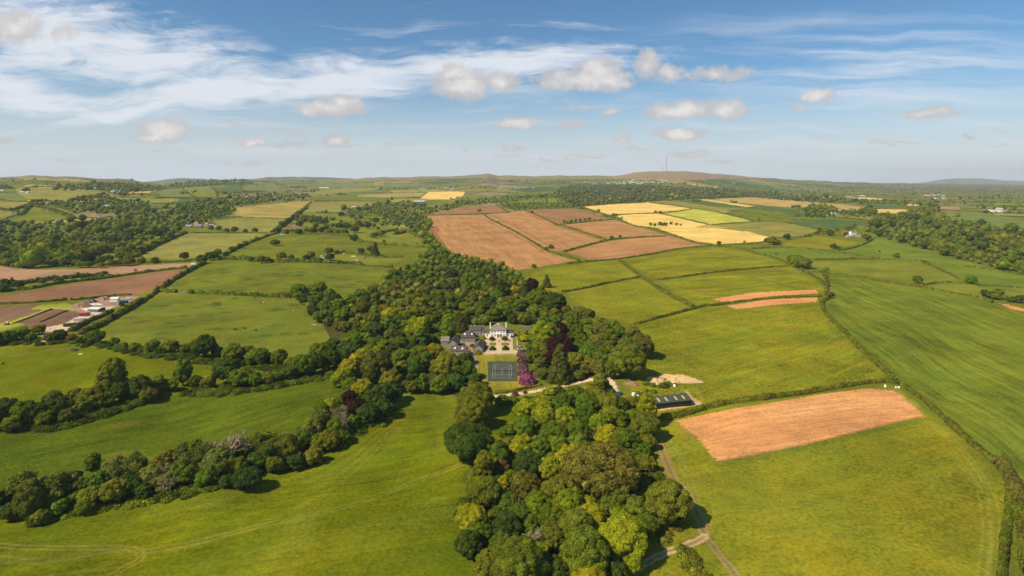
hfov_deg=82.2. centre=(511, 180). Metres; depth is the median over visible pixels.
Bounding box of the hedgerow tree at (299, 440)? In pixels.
[294,432,309,450]
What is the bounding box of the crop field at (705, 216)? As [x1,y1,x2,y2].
[663,208,749,224]
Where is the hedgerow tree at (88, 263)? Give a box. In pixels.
[83,261,92,266]
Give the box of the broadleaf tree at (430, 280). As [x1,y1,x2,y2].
[425,277,435,285]
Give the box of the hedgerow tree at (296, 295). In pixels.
[293,291,302,299]
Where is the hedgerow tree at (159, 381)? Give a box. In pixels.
[150,374,166,389]
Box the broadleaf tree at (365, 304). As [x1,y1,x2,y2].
[358,300,370,310]
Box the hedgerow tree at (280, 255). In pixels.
[276,252,286,258]
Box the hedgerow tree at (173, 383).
[164,378,178,390]
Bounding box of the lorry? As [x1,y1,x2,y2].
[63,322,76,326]
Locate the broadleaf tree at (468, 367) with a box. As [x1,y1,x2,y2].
[459,360,476,379]
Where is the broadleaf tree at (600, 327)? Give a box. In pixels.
[593,322,607,333]
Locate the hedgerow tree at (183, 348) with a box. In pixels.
[177,343,189,352]
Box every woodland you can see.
[0,232,91,266]
[29,195,150,214]
[54,179,165,191]
[69,213,880,333]
[166,178,253,187]
[175,192,311,216]
[341,199,434,238]
[429,191,564,212]
[766,193,931,204]
[833,202,940,221]
[863,210,1023,274]
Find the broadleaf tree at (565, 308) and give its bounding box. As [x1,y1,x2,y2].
[559,304,570,312]
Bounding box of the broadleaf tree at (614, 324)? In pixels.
[611,319,619,329]
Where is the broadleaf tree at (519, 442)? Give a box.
[509,433,532,454]
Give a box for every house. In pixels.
[194,224,202,227]
[474,322,513,337]
[849,230,856,234]
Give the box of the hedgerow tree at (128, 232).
[121,230,134,236]
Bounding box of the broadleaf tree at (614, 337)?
[608,334,617,341]
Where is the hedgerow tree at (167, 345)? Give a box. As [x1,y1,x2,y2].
[159,339,178,352]
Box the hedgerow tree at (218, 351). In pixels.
[212,346,223,356]
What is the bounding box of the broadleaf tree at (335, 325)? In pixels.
[331,321,340,329]
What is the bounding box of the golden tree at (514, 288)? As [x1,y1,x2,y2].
[510,285,518,292]
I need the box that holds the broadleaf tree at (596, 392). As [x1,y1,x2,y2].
[589,388,604,395]
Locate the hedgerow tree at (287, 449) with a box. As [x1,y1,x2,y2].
[271,437,299,460]
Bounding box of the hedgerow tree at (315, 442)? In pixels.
[310,433,325,448]
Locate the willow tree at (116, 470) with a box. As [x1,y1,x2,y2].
[105,462,133,478]
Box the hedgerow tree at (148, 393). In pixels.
[139,387,158,401]
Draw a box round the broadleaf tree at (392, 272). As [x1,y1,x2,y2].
[388,269,399,276]
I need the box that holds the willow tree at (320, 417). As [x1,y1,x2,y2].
[311,408,330,433]
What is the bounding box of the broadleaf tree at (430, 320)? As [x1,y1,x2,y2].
[422,315,433,324]
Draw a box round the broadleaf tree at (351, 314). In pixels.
[344,311,354,319]
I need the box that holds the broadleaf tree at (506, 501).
[496,491,517,510]
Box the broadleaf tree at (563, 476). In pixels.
[557,470,568,483]
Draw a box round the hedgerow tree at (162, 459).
[152,449,181,468]
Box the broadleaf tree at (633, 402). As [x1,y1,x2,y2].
[626,396,638,408]
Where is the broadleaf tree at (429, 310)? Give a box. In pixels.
[424,307,435,314]
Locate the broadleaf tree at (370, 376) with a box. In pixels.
[362,371,376,382]
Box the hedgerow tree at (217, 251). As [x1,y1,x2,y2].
[213,248,221,254]
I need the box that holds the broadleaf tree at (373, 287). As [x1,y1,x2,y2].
[367,284,378,291]
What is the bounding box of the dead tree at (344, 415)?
[333,411,348,427]
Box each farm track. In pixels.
[629,533,708,575]
[656,436,710,537]
[705,537,740,575]
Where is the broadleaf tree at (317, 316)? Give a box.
[311,310,325,321]
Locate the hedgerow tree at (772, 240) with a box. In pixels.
[766,236,778,244]
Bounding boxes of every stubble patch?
[848,197,881,199]
[877,209,908,212]
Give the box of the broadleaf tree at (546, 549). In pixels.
[536,541,549,558]
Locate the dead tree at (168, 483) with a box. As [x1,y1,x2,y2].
[157,470,179,491]
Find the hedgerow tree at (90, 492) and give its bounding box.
[75,485,99,502]
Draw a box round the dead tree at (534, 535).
[522,527,541,542]
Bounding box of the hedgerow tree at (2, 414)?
[0,405,7,423]
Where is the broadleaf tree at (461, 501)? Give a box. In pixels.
[451,496,469,517]
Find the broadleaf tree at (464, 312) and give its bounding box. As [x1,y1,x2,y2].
[460,310,470,317]
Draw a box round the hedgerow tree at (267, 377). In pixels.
[260,371,273,382]
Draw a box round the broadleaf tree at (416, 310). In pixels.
[410,306,421,315]
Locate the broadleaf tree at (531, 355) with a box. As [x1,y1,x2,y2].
[525,349,540,362]
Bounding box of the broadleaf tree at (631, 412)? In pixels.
[625,408,639,423]
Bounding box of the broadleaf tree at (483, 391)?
[457,380,494,407]
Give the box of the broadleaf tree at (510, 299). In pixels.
[503,295,516,304]
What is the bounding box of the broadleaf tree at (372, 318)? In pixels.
[366,313,378,325]
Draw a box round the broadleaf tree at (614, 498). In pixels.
[600,489,630,511]
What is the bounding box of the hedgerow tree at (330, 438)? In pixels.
[317,429,340,449]
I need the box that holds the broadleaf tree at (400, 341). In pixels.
[389,336,408,347]
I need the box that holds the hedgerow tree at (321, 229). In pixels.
[318,227,324,231]
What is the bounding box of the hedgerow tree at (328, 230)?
[326,228,333,232]
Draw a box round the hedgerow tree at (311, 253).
[307,251,315,256]
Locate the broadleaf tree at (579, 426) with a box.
[566,419,592,440]
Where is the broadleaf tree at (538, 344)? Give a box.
[532,339,546,351]
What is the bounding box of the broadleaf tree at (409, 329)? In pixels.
[403,324,414,336]
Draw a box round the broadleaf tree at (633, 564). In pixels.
[622,554,645,574]
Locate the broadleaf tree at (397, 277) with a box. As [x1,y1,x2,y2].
[392,275,402,281]
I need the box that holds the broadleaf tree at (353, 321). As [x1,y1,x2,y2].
[348,318,358,324]
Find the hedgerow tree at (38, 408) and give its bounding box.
[27,402,50,423]
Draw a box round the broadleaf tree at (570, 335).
[567,331,574,340]
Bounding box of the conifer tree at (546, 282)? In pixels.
[542,274,551,287]
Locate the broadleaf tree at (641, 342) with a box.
[625,332,654,354]
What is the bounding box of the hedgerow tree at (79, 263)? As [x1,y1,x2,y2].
[75,260,83,266]
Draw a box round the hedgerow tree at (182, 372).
[171,358,193,385]
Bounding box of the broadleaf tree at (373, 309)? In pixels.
[369,307,378,312]
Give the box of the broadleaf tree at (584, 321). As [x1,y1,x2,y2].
[579,316,588,324]
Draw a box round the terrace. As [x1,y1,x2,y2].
[483,336,517,352]
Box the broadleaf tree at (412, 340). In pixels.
[406,335,417,345]
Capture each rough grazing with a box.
[500,202,575,209]
[1008,520,1023,575]
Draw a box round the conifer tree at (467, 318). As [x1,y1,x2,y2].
[465,311,471,325]
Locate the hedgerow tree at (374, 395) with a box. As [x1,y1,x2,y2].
[361,387,385,402]
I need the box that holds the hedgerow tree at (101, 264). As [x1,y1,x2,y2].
[97,262,105,267]
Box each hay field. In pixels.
[135,233,268,259]
[234,201,311,217]
[715,197,863,210]
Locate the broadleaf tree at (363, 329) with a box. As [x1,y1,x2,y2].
[360,325,367,332]
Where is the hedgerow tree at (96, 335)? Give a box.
[83,329,105,342]
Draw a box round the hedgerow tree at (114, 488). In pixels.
[98,477,127,501]
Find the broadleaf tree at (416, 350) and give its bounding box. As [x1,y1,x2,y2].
[409,345,427,355]
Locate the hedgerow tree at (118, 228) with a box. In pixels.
[112,226,123,231]
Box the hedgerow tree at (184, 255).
[179,252,189,258]
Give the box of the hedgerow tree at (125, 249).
[118,247,128,251]
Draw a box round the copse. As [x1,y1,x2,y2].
[802,203,835,217]
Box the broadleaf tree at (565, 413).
[554,405,575,421]
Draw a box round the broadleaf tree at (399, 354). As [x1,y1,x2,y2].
[391,347,409,363]
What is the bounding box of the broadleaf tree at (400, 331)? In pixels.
[397,328,404,335]
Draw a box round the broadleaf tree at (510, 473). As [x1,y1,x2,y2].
[504,469,517,484]
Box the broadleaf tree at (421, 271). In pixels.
[416,268,425,275]
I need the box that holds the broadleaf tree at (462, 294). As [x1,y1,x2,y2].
[456,291,467,297]
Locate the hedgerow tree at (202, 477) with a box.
[194,469,213,487]
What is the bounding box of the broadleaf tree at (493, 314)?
[485,307,500,320]
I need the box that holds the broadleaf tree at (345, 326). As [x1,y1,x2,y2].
[338,321,351,331]
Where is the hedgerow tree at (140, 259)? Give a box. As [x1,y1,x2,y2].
[137,256,145,262]
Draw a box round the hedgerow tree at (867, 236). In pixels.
[862,233,870,239]
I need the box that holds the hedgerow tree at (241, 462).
[229,456,249,474]
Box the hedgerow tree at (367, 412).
[355,402,379,422]
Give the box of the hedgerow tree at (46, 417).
[34,409,56,424]
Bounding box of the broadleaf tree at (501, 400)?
[494,394,508,406]
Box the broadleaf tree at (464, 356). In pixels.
[458,352,473,361]
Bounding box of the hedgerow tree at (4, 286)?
[0,283,9,291]
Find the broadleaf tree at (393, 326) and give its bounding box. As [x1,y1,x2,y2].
[387,323,398,329]
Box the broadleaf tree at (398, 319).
[392,315,404,323]
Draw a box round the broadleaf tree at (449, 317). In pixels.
[441,313,454,322]
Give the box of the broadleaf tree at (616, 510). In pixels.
[608,505,629,516]
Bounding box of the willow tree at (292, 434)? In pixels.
[285,431,296,438]
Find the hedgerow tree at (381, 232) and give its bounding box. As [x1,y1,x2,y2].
[377,230,384,235]
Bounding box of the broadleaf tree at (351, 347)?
[345,342,360,352]
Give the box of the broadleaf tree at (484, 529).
[467,520,493,545]
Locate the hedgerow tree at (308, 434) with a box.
[299,428,316,447]
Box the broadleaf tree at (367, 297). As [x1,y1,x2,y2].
[361,294,370,301]
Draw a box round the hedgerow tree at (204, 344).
[188,334,218,355]
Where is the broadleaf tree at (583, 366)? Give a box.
[574,361,589,375]
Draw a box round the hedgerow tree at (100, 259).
[95,256,105,262]
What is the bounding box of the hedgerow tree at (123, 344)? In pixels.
[119,342,128,346]
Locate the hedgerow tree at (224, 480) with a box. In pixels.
[217,473,232,487]
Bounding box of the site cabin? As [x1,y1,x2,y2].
[73,317,85,321]
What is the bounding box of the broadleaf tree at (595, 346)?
[589,344,599,349]
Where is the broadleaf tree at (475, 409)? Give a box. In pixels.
[453,395,489,424]
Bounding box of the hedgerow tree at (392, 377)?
[378,370,402,385]
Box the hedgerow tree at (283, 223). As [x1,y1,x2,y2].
[278,221,286,225]
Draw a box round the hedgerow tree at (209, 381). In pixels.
[199,375,215,387]
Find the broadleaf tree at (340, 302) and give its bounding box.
[332,298,344,307]
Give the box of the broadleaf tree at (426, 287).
[420,283,432,292]
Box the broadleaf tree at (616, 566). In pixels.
[606,555,629,575]
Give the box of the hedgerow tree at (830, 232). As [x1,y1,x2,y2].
[826,230,834,235]
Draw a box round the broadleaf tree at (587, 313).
[582,308,595,318]
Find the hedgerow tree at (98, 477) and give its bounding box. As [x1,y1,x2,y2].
[87,470,111,485]
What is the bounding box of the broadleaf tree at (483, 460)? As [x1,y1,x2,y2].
[474,450,494,476]
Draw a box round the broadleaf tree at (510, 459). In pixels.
[507,456,514,467]
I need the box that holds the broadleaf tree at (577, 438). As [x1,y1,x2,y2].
[565,432,588,444]
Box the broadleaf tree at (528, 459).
[512,448,541,474]
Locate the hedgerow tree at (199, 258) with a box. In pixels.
[195,255,207,261]
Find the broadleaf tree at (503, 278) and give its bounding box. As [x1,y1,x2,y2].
[498,275,508,282]
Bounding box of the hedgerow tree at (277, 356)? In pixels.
[270,349,287,363]
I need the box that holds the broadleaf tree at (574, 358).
[567,352,583,367]
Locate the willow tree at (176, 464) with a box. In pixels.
[168,457,190,472]
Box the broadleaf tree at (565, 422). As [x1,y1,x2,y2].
[559,420,568,426]
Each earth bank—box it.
[14,308,52,322]
[40,310,67,321]
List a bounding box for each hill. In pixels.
[145,178,209,183]
[256,177,351,180]
[917,178,1023,184]
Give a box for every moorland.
[0,175,84,178]
[245,179,333,180]
[316,174,612,181]
[600,171,762,179]
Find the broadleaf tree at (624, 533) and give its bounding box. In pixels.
[598,513,648,558]
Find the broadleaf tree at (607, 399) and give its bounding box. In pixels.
[596,391,619,410]
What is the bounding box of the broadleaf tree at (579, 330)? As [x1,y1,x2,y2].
[573,326,584,338]
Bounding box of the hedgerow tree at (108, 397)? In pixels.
[96,390,116,407]
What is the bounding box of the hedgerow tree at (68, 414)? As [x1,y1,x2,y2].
[56,408,80,422]
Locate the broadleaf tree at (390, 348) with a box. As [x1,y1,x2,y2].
[384,343,398,355]
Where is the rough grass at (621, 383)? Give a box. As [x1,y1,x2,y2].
[493,373,634,397]
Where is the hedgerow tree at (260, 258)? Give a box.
[257,255,264,262]
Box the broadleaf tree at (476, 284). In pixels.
[471,280,480,289]
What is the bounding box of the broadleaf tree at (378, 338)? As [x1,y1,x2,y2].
[375,335,384,344]
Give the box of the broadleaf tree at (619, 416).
[599,405,627,427]
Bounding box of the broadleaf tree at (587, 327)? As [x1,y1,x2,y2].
[583,324,593,332]
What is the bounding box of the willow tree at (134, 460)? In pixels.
[125,449,148,469]
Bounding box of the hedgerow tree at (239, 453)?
[234,437,255,457]
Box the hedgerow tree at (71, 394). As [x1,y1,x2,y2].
[64,388,81,399]
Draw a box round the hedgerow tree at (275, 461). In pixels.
[265,454,285,471]
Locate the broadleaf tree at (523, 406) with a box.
[513,398,537,417]
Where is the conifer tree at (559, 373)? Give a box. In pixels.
[546,343,573,385]
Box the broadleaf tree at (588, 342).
[583,339,593,344]
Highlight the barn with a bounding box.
[652,393,691,408]
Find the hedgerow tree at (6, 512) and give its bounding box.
[0,502,19,520]
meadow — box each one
[0,374,359,498]
[0,388,519,575]
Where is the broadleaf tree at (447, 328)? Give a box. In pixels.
[439,323,455,335]
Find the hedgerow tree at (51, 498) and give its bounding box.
[41,494,58,509]
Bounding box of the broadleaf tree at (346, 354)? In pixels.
[338,348,352,360]
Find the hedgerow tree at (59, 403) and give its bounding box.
[47,395,74,416]
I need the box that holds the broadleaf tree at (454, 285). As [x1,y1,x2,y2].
[448,281,460,289]
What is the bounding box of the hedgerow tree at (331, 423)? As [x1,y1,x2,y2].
[324,415,347,430]
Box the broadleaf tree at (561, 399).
[552,392,575,408]
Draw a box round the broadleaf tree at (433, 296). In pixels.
[430,294,438,300]
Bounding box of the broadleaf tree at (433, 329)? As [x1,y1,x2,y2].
[429,326,437,333]
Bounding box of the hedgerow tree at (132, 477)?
[119,469,142,495]
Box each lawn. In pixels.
[476,354,523,392]
[513,337,516,349]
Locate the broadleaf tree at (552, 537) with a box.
[534,522,564,550]
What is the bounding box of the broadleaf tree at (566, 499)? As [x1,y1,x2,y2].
[551,489,584,510]
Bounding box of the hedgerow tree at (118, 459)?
[101,455,126,471]
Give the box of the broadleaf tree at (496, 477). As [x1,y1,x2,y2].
[492,474,499,479]
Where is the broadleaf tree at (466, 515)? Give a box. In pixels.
[453,502,489,529]
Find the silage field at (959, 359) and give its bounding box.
[812,272,1023,483]
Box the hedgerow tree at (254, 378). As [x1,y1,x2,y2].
[248,371,261,385]
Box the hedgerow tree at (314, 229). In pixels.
[308,227,317,231]
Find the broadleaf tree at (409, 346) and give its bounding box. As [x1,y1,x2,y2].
[405,344,413,351]
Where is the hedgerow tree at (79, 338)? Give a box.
[75,335,84,341]
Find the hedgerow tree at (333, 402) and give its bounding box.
[324,396,342,412]
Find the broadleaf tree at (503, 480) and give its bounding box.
[497,474,510,492]
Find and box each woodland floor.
[0,209,232,268]
[320,258,628,395]
[475,405,683,557]
[557,184,841,206]
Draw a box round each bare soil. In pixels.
[18,309,64,323]
[23,311,78,328]
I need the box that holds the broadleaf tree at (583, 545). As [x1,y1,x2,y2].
[559,524,610,575]
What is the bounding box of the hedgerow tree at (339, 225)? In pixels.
[335,223,342,228]
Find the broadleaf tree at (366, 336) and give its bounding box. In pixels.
[359,332,371,341]
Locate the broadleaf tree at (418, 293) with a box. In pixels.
[414,289,423,296]
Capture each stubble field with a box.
[421,191,464,199]
[584,202,689,213]
[617,213,705,227]
[660,227,766,243]
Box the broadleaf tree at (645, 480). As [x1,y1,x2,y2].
[636,472,651,488]
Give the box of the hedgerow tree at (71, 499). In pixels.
[64,494,75,507]
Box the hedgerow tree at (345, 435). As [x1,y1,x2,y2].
[337,429,350,443]
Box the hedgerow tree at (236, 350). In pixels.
[220,343,244,358]
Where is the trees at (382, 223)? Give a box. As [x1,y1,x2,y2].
[0,175,1021,235]
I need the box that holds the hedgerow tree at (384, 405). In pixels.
[373,398,392,415]
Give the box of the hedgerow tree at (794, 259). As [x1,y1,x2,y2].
[789,254,803,266]
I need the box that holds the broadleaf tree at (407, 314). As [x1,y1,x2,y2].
[401,310,414,319]
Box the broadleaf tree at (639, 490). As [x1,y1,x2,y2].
[629,484,647,499]
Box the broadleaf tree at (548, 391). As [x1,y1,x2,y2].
[541,386,556,395]
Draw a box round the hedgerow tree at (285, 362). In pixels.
[283,357,293,365]
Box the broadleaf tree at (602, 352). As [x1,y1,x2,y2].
[592,345,611,362]
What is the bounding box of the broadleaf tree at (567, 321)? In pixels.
[561,318,574,324]
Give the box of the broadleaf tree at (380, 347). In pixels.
[372,344,384,352]
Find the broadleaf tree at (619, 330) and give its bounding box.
[614,325,625,336]
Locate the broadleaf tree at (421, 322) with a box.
[413,316,429,334]
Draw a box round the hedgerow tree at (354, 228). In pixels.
[350,226,358,232]
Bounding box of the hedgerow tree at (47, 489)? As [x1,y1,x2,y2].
[42,485,49,495]
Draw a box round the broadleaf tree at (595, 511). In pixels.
[578,500,606,522]
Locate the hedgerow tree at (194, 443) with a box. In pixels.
[188,438,202,456]
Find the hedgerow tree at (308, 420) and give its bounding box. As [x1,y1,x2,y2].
[303,417,316,428]
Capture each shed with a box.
[88,307,105,311]
[110,297,120,301]
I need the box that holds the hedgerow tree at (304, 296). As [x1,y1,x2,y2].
[299,292,312,303]
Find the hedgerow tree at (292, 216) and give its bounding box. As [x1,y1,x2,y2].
[290,214,298,219]
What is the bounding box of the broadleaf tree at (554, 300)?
[542,292,566,309]
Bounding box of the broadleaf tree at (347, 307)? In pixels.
[341,305,351,311]
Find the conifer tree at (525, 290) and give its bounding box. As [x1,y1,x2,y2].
[519,280,529,298]
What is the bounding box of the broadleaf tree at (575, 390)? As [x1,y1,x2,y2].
[567,385,584,396]
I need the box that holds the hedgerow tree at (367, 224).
[363,221,371,226]
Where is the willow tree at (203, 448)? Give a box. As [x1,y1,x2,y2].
[195,441,211,457]
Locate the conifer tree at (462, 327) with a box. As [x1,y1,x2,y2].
[455,313,468,333]
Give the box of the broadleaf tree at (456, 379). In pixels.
[447,372,465,389]
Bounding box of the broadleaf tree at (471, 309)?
[465,306,475,314]
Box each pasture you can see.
[0,193,27,200]
[0,201,26,207]
[0,210,10,217]
[0,342,275,403]
[14,208,65,221]
[15,187,100,201]
[40,205,77,218]
[75,293,330,369]
[76,201,102,211]
[143,235,162,243]
[145,198,178,203]
[155,188,191,196]
[170,260,391,301]
[184,187,215,196]
[213,186,241,191]
[213,217,290,232]
[219,193,313,201]
[235,233,426,260]
[243,183,286,191]
[284,183,371,188]
[291,212,413,235]
[303,201,375,211]
[314,187,382,194]
[315,196,387,200]
[327,252,400,267]
[357,193,424,196]
[357,232,423,244]
[373,183,424,186]
[426,200,453,204]
[462,191,556,199]
[484,396,536,440]
[513,197,563,202]
[530,260,636,291]
[564,278,692,322]
[616,299,886,416]
[622,247,787,278]
[638,385,1004,575]
[646,201,742,210]
[662,266,824,304]
[674,199,743,206]
[713,222,816,236]
[725,208,795,220]
[751,246,870,262]
[766,207,803,215]
[782,236,859,249]
[786,218,864,229]
[808,260,962,284]
[839,238,988,267]
[850,203,917,208]
[925,283,1023,301]
[931,263,1023,285]
[941,210,1023,228]
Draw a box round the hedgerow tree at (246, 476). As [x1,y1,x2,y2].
[230,465,262,488]
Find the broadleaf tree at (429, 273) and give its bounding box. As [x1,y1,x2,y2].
[426,270,435,277]
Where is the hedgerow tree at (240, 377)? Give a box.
[226,369,248,385]
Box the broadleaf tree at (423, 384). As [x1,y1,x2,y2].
[417,373,428,392]
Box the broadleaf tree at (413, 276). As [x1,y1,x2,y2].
[409,272,418,280]
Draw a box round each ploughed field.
[0,263,191,281]
[0,270,183,302]
[0,304,39,322]
[427,214,575,269]
[433,205,505,213]
[486,210,602,250]
[528,208,609,223]
[562,220,668,238]
[567,236,705,259]
[677,388,926,461]
[935,206,960,208]
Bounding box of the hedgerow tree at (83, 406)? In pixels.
[70,398,92,414]
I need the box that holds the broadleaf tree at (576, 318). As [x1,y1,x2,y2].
[573,315,582,322]
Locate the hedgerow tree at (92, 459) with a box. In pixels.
[82,450,101,472]
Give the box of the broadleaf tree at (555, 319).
[549,314,560,324]
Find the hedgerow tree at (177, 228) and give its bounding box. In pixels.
[172,226,181,232]
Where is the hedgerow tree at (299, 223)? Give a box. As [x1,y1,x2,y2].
[295,220,303,226]
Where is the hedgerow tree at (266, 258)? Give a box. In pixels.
[263,256,270,262]
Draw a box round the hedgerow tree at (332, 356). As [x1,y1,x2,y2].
[320,347,341,368]
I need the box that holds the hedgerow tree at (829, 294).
[824,291,833,296]
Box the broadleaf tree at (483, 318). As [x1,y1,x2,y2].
[478,314,489,324]
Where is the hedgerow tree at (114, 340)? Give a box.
[107,337,120,344]
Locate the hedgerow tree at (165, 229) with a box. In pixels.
[161,226,169,233]
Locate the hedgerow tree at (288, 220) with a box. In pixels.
[284,217,292,223]
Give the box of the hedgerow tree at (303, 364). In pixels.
[287,354,314,374]
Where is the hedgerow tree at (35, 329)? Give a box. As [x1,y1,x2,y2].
[30,324,45,333]
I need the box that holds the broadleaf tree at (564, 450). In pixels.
[554,443,580,464]
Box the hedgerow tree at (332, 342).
[325,338,340,349]
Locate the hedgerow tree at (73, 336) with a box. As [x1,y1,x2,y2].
[66,333,77,340]
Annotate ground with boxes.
[0,178,1023,490]
[40,296,139,336]
[46,306,113,330]
[657,390,701,409]
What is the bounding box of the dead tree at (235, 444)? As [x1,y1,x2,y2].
[212,432,244,451]
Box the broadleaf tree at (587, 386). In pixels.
[583,382,593,391]
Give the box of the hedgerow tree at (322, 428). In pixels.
[314,414,332,431]
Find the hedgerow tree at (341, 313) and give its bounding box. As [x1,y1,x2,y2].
[333,309,347,319]
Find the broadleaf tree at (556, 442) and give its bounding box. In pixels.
[548,435,569,453]
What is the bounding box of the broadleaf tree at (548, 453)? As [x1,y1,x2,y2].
[543,450,554,457]
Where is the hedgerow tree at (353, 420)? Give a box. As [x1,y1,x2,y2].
[346,414,359,428]
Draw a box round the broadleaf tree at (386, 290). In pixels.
[383,286,393,295]
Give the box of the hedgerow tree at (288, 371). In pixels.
[280,365,296,378]
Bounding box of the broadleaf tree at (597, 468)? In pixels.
[561,440,641,496]
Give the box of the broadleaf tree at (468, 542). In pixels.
[453,529,483,558]
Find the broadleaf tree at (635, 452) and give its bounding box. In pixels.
[629,448,638,460]
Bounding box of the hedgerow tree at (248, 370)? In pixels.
[235,366,254,384]
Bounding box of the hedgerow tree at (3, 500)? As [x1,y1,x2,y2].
[0,490,9,506]
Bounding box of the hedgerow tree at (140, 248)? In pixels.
[134,246,144,252]
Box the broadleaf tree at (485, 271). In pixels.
[480,269,490,277]
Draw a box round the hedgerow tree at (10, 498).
[2,488,16,502]
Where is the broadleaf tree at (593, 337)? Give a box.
[589,334,597,340]
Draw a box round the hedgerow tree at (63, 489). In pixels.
[49,480,72,497]
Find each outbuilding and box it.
[441,336,449,347]
[448,335,459,348]
[450,344,467,355]
[461,329,475,341]
[469,325,480,336]
[473,339,485,352]
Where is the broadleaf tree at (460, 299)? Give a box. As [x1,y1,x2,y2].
[455,297,466,302]
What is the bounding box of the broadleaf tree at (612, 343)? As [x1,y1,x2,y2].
[602,340,615,347]
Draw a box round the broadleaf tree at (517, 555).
[492,535,549,575]
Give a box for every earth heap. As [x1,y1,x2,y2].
[72,303,91,306]
[81,299,97,303]
[97,296,109,299]
[627,381,637,385]
[646,376,666,384]
[658,374,703,383]
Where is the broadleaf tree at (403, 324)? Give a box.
[399,319,408,327]
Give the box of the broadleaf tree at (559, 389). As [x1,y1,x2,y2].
[555,386,566,393]
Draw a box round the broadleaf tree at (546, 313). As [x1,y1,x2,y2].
[539,309,552,316]
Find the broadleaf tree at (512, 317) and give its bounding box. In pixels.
[507,313,517,323]
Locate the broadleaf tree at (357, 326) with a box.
[352,322,362,331]
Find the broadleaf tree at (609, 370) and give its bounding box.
[604,361,615,378]
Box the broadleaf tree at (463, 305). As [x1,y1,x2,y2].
[458,302,470,310]
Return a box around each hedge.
[0,199,28,201]
[0,202,30,210]
[0,265,186,291]
[0,297,67,304]
[12,271,108,283]
[15,186,73,187]
[19,203,32,215]
[32,202,76,218]
[49,204,75,212]
[67,192,105,200]
[67,309,114,330]
[70,293,131,299]
[77,290,157,334]
[114,259,191,264]
[134,230,186,256]
[153,260,206,292]
[154,196,247,197]
[157,287,177,292]
[187,231,267,232]
[197,290,230,294]
[216,190,266,191]
[218,254,272,261]
[223,230,282,255]
[230,290,291,297]
[234,216,285,218]
[270,206,307,231]
[272,258,393,267]
[280,231,349,235]
[305,226,347,230]
[334,251,403,257]
[342,214,381,219]
[346,213,384,216]
[348,238,424,247]
[376,227,397,235]
[393,228,419,236]
[433,212,508,215]
[483,214,549,250]
[493,383,542,393]
[524,209,555,224]
[547,250,579,260]
[557,224,605,238]
[562,275,639,291]
[563,219,613,223]
[563,235,666,251]
[566,245,711,263]
[581,206,713,245]
[611,208,691,214]
[616,258,694,306]
[634,303,709,324]
[652,202,753,220]
[657,212,707,223]
[657,265,788,279]
[660,403,705,420]
[666,200,746,207]
[701,377,901,409]
[709,221,753,224]
[710,295,822,305]
[714,245,790,264]
[716,241,765,244]
[730,210,797,219]
[747,206,805,216]
[751,246,880,257]
[754,221,817,228]
[758,205,803,208]
[771,231,819,237]
[799,267,825,284]
[807,269,912,285]
[814,257,919,260]
[819,296,897,378]
[823,268,829,291]
[838,237,875,250]
[900,381,996,463]
[912,283,992,302]
[920,260,967,282]
[923,280,966,284]
[925,260,1023,275]
[976,284,1023,287]
[994,454,1023,495]
[996,488,1012,575]
[1007,486,1023,571]
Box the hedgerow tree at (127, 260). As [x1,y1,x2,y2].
[121,256,135,265]
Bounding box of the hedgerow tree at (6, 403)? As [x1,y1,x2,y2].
[0,397,17,414]
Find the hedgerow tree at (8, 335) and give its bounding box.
[0,330,18,342]
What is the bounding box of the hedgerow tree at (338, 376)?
[329,369,352,386]
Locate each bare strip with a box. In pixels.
[711,289,818,300]
[727,297,817,308]
[999,303,1023,310]
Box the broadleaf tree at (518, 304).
[512,298,527,310]
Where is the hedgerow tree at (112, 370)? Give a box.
[94,357,128,389]
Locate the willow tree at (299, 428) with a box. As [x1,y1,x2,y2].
[295,424,312,431]
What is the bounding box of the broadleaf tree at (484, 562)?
[474,547,496,575]
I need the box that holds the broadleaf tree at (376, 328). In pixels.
[366,322,385,336]
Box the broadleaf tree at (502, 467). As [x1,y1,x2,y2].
[492,460,509,475]
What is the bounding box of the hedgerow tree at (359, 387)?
[350,378,373,397]
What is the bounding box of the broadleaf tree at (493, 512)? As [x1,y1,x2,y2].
[487,505,500,520]
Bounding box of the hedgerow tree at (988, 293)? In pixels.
[985,291,995,296]
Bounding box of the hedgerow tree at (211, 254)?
[205,251,217,259]
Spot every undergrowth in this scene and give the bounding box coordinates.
[0,337,285,371]
[12,368,337,432]
[12,408,397,527]
[511,394,554,417]
[635,389,656,400]
[642,377,677,388]
[644,451,664,475]
[654,519,683,545]
[673,543,713,575]
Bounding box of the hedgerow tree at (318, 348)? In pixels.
[308,342,329,353]
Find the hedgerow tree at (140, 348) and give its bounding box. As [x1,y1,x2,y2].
[137,345,144,351]
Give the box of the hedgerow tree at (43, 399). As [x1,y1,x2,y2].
[41,390,63,402]
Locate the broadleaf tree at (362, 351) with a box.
[355,347,372,359]
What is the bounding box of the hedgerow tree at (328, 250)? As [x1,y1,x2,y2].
[324,247,333,253]
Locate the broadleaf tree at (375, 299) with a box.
[370,292,380,306]
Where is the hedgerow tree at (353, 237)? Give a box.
[349,234,358,239]
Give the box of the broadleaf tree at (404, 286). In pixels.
[400,283,409,290]
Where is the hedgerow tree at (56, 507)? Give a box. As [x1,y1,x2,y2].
[47,498,69,515]
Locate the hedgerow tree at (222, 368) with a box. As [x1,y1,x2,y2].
[210,354,246,382]
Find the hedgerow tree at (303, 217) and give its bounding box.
[300,214,308,221]
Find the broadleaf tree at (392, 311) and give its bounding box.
[381,307,398,316]
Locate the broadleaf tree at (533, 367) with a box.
[528,363,539,372]
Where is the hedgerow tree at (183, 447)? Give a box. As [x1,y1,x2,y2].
[173,442,189,453]
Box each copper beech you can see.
[340,389,356,403]
[345,397,365,414]
[526,277,538,290]
[543,351,553,364]
[546,333,574,352]
[556,322,568,334]
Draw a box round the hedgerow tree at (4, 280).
[0,278,9,283]

